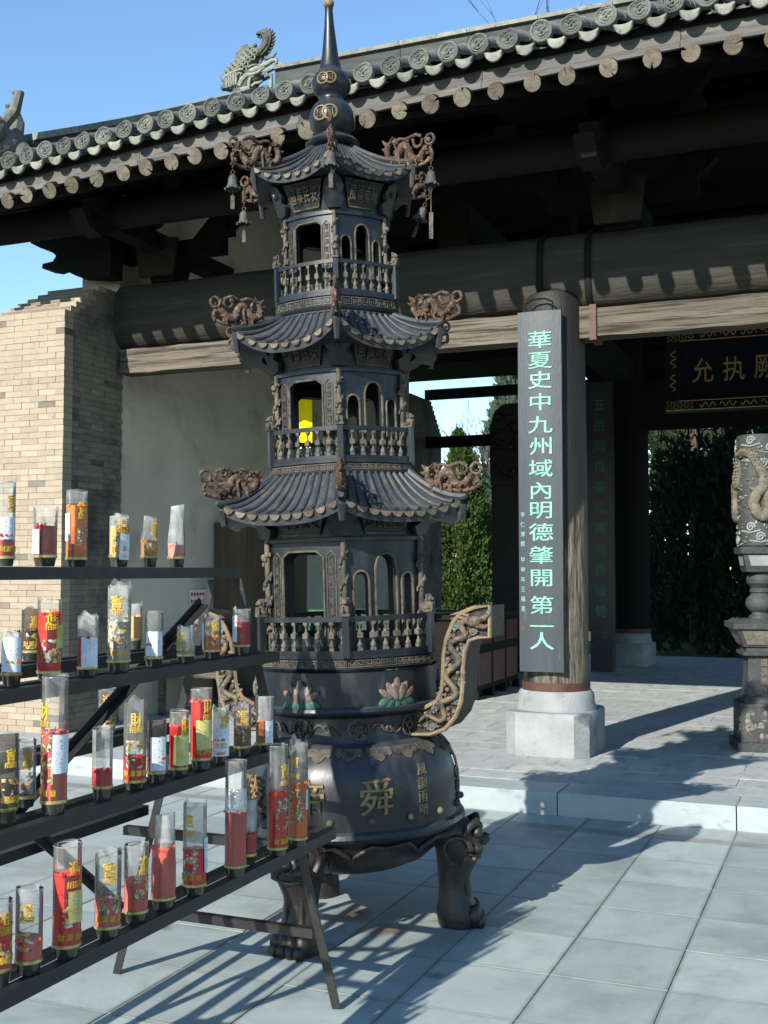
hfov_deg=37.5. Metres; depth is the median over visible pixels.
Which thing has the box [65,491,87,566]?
votive candle
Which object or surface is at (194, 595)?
notice card
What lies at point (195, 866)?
votive candle
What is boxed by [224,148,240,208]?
bell
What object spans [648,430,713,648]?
cypress tree
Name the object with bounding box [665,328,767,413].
name board
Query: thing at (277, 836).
votive candle
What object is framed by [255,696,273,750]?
votive candle
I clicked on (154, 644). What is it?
votive candle
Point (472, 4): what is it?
bare tree
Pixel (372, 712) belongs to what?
incense burner
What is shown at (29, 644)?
votive candle
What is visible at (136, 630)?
votive candle
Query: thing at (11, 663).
votive candle
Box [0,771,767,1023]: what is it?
plaza paving
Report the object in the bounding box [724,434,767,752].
stone lantern pillar
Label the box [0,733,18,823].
votive candle
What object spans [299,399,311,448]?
yellow banner
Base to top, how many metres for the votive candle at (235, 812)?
0.366 m
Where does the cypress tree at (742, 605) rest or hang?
on the lawn
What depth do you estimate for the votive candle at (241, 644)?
4.23 m
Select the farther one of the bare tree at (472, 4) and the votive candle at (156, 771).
the bare tree at (472, 4)
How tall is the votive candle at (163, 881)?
0.269 m
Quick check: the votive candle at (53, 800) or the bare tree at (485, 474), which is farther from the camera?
the bare tree at (485, 474)
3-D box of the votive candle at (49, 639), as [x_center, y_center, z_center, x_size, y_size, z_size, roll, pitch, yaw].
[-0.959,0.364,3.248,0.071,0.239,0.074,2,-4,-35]
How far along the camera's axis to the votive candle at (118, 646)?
3.50 m
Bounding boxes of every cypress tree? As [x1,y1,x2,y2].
[441,425,491,609]
[446,447,491,605]
[454,375,517,603]
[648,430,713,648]
[649,428,741,655]
[659,428,741,645]
[675,425,767,656]
[727,430,760,617]
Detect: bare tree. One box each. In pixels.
[438,395,516,493]
[467,0,590,639]
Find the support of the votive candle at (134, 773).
on the candle rack
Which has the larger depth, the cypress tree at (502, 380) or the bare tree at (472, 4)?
the cypress tree at (502, 380)
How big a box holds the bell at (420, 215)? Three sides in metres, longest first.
0.278 x 0.076 x 0.068 m
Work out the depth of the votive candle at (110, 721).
4.13 m
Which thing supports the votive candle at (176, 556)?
on the candle rack
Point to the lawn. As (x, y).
(679, 652)
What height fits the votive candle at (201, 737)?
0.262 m
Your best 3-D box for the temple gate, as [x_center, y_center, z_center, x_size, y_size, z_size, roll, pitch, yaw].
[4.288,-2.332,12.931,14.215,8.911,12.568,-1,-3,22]
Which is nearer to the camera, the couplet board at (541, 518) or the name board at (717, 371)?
the couplet board at (541, 518)
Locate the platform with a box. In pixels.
[0,654,767,833]
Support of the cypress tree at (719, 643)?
on the lawn
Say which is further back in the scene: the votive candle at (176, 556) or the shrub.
the shrub
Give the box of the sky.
[0,0,730,569]
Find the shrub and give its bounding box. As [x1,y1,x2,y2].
[651,553,731,642]
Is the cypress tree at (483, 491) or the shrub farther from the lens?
the cypress tree at (483, 491)
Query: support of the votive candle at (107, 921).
on the candle rack
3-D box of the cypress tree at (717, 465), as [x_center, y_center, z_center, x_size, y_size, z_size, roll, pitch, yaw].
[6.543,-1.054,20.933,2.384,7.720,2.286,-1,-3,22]
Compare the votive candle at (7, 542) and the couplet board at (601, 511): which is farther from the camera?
the couplet board at (601, 511)
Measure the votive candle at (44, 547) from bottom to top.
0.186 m
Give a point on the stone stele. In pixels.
(504, 467)
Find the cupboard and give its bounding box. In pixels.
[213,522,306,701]
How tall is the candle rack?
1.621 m
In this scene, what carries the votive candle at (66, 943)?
on the candle rack
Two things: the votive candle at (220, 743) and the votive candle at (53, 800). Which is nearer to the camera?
the votive candle at (53, 800)
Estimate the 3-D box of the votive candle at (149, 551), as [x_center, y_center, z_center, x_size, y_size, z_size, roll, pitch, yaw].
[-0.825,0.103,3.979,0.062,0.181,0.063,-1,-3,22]
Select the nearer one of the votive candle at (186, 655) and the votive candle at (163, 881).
the votive candle at (163, 881)
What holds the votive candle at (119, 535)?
on the candle rack
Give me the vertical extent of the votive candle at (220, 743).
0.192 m
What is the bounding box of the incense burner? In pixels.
[190,0,503,961]
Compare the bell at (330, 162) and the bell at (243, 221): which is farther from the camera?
the bell at (243, 221)
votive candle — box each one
[0,481,15,565]
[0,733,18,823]
[0,896,12,986]
[1,629,21,686]
[14,884,43,975]
[18,738,36,807]
[21,610,41,660]
[32,507,57,566]
[36,597,62,681]
[39,673,68,814]
[51,839,82,959]
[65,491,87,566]
[76,615,98,676]
[91,726,112,800]
[94,847,122,938]
[98,687,115,733]
[106,584,131,672]
[109,515,129,566]
[123,699,146,790]
[123,840,148,923]
[127,603,141,648]
[140,516,157,566]
[144,611,163,666]
[146,719,166,782]
[150,812,175,909]
[167,504,184,566]
[169,709,188,776]
[176,624,194,662]
[182,797,207,895]
[190,687,211,770]
[202,614,220,658]
[212,704,228,763]
[223,759,246,877]
[232,606,250,654]
[233,704,251,756]
[246,798,256,864]
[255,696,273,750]
[267,742,287,855]
[288,741,307,846]
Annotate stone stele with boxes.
[489,403,523,671]
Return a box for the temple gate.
[0,0,767,758]
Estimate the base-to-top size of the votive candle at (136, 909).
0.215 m
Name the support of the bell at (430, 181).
hanging from the incense burner
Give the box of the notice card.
[189,589,205,605]
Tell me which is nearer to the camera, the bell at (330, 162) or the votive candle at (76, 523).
the votive candle at (76, 523)
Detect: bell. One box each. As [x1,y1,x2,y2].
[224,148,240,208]
[236,187,250,241]
[322,123,339,187]
[412,188,432,237]
[423,144,438,238]
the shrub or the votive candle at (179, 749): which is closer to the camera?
the votive candle at (179, 749)
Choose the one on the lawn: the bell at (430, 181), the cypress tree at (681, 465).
the cypress tree at (681, 465)
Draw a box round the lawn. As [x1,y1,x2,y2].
[443,597,742,657]
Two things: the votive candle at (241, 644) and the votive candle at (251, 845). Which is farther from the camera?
the votive candle at (241, 644)
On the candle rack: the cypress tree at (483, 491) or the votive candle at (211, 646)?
the votive candle at (211, 646)
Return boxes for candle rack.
[0,567,340,1012]
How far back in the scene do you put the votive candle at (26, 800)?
3.04 m
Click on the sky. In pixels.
(73, 62)
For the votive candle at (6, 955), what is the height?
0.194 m
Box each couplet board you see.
[518,298,564,672]
[586,381,615,671]
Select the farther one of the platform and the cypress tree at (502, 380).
the cypress tree at (502, 380)
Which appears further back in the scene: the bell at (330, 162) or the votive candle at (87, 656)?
the bell at (330, 162)
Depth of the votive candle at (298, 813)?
3.97 m
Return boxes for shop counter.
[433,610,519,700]
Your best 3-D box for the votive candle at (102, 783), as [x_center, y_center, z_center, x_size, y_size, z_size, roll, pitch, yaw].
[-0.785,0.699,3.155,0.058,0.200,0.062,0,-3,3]
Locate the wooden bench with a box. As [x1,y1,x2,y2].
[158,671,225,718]

